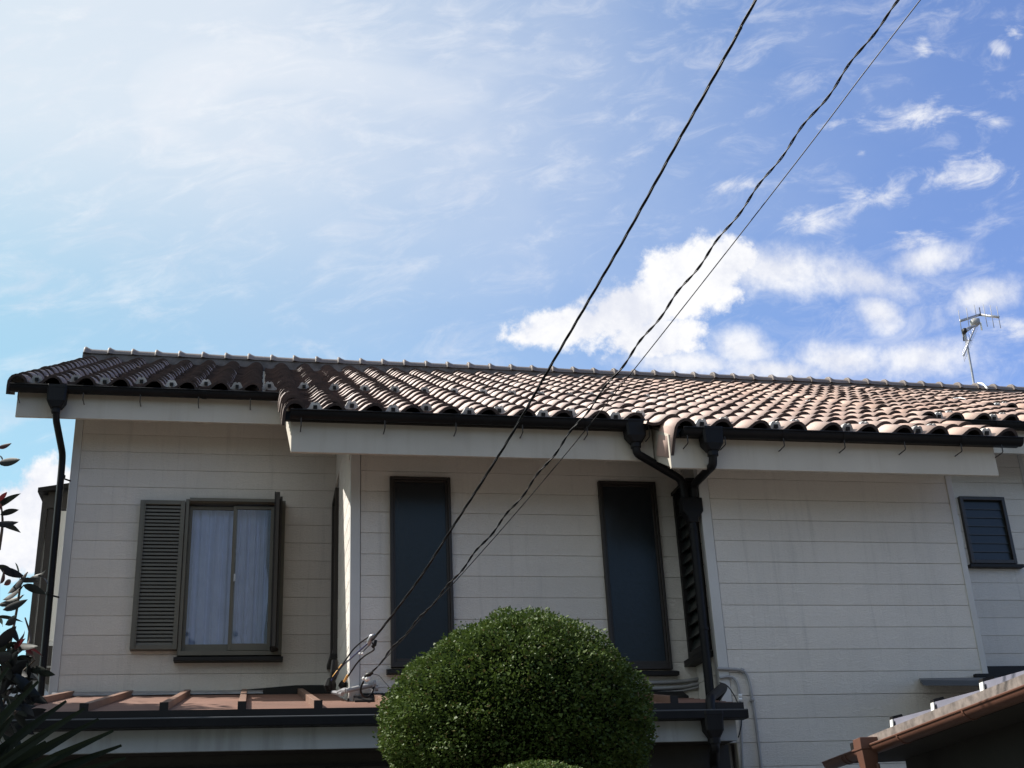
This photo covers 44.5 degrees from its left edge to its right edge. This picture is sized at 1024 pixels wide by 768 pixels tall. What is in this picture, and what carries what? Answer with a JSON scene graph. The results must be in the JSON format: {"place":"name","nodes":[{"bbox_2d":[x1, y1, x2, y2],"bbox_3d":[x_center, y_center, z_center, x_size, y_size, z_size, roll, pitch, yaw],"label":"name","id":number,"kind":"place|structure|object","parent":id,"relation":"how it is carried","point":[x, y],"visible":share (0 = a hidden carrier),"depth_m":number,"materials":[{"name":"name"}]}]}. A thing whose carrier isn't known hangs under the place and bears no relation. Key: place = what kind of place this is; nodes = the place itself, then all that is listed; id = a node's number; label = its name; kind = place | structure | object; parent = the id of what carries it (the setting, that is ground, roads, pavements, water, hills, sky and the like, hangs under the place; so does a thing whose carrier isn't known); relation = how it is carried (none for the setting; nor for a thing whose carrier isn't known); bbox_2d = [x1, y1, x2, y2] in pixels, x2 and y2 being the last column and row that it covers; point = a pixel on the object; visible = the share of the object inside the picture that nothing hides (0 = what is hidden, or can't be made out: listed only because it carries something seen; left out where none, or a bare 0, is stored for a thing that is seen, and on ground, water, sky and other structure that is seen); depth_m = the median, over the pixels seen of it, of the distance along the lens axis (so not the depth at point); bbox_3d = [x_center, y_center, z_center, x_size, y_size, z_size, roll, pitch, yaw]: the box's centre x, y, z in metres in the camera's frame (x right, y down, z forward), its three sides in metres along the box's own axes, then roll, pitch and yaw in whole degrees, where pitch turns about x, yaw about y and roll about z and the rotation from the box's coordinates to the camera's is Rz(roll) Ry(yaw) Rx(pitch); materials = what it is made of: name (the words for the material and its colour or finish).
{"place":"outdoors","nodes":[
{"label":"outdoors","id":0,"kind":"place"},
{"bbox_2d":[2,672,47,703],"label":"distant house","id":1,"kind":"structure","parent":0,"point":[34,679],"depth_m":29.85,"materials":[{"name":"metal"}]},
{"bbox_2d":[0,0,1023,665],"label":"sky","id":2,"kind":"structure","parent":0,"point":[433,181],"materials":[{"name":"blue"}]},
{"bbox_2d":[822,671,1023,767],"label":"garden shed","id":3,"kind":"structure","parent":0,"point":[983,727],"depth_m":6.25,"materials":[{"name":"brown plastic"}]},
{"label":"ground","id":4,"kind":"structure","parent":0,"visible":0},
{"bbox_2d":[0,443,54,746],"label":"leafy shrub","id":5,"kind":"object","parent":4,"relation":"on","point":[19,671],"visible":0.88,"depth_m":4.02,"materials":[{"name":"leaves"},{"name":"bark"}]},
{"bbox_2d":[0,667,126,767],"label":"fan palm","id":6,"kind":"object","parent":4,"relation":"on","point":[26,753],"visible":1,"depth_m":3.31,"materials":[{"name":"leaves"},{"name":"bark"}]},
{"bbox_2d":[0,347,1023,767],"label":"house","id":7,"kind":"structure","parent":4,"relation":"on","point":[236,553],"depth_m":8.95,"materials":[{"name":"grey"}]},
{"bbox_2d":[26,483,68,691],"bbox_3d":[-4.013,1.979,11.201,0.347,1.745,1.760,2,-24,-11],"label":"bay window","id":8,"kind":"structure","parent":7,"relation":"in","point":[47,494],"depth_m":10.52,"materials":[{"name":"brown metal"}]},
{"bbox_2d":[173,498,285,662],"bbox_3d":[-2.295,1.604,10.190,1.349,1.476,0.420,2,-24,-11],"label":"window","id":9,"kind":"structure","parent":7,"relation":"in","point":[226,594],"depth_m":10.12,"materials":[{"name":"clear glass"}]},
{"bbox_2d":[327,488,338,669],"bbox_3d":[-1.419,1.549,10.028,0.085,1.380,0.445,2,-24,-11],"label":"window","id":10,"kind":"structure","parent":7,"relation":"in","point":[335,503],"depth_m":9.97,"materials":[{"name":"brown metal"}]},
{"bbox_2d":[386,476,453,674],"bbox_3d":[-0.624,1.308,8.647,0.497,1.387,0.126,2,-24,-11],"label":"window","id":11,"kind":"structure","parent":7,"relation":"in","point":[420,507],"depth_m":8.66,"materials":[{"name":"black glass"}]},
{"bbox_2d":[331,0,756,682],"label":"power cable","id":12,"kind":"object","parent":7,"relation":"attached to","point":[369,640],"visible":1,"depth_m":6.76,"materials":[{"name":"black plastic"}]},
{"bbox_2d":[360,0,899,697],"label":"telephone cable","id":13,"kind":"object","parent":7,"relation":"attached to","point":[366,676],"visible":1,"depth_m":6.45,"materials":[{"name":"black plastic"}]},
{"bbox_2d":[370,0,920,674],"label":"messenger wire","id":14,"kind":"object","parent":13,"relation":"attached to","point":[664,330],"visible":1,"depth_m":6.31,"materials":[{"name":"black metal"}]},
{"bbox_2d":[597,481,679,676],"bbox_3d":[0.871,1.377,8.941,0.502,1.414,0.126,2,-24,-11],"label":"window","id":15,"kind":"structure","parent":7,"relation":"in","point":[635,591],"depth_m":8.93,"materials":[{"name":"black glass"}]},
{"bbox_2d":[671,478,712,666],"bbox_3d":[1.268,1.321,8.842,0.115,1.275,0.369,2,-24,-11],"label":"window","id":16,"kind":"structure","parent":7,"relation":"in","point":[694,659],"depth_m":8.87,"materials":[{"name":"metal"}]},
{"bbox_2d":[719,682,741,737],"bbox_3d":[1.403,2.057,7.939,0.065,0.425,0.529,-3,-23,0],"label":"loose wire","id":17,"kind":"object","parent":7,"relation":"hanging from","point":[737,701],"visible":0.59,"depth_m":7.87,"materials":[{"name":"black"}]},
{"bbox_2d":[953,305,1000,399],"bbox_3d":[5.750,-0.407,15.865,0.473,2.625,3.663,-17,-27,29],"label":"tv antenna","id":18,"kind":"object","parent":7,"relation":"on","point":[975,322],"visible":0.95,"depth_m":17.26,"materials":[{"name":"metal"}]},
{"bbox_2d":[957,496,1023,568],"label":"window","id":19,"kind":"structure","parent":7,"relation":"in","point":[985,521],"depth_m":10.93,"materials":[{"name":"black glass"}]},
{"bbox_2d":[372,605,659,767],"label":"topiary bush","id":20,"kind":"object","parent":4,"relation":"on","point":[513,686],"visible":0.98,"depth_m":5.22,"materials":[{"name":"green plant"}]},
{"bbox_2d":[496,758,582,767],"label":"topiary bush","id":21,"kind":"object","parent":4,"relation":"on","point":[532,763],"visible":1,"depth_m":4.76,"materials":[{"name":"green plant"}]}
]}

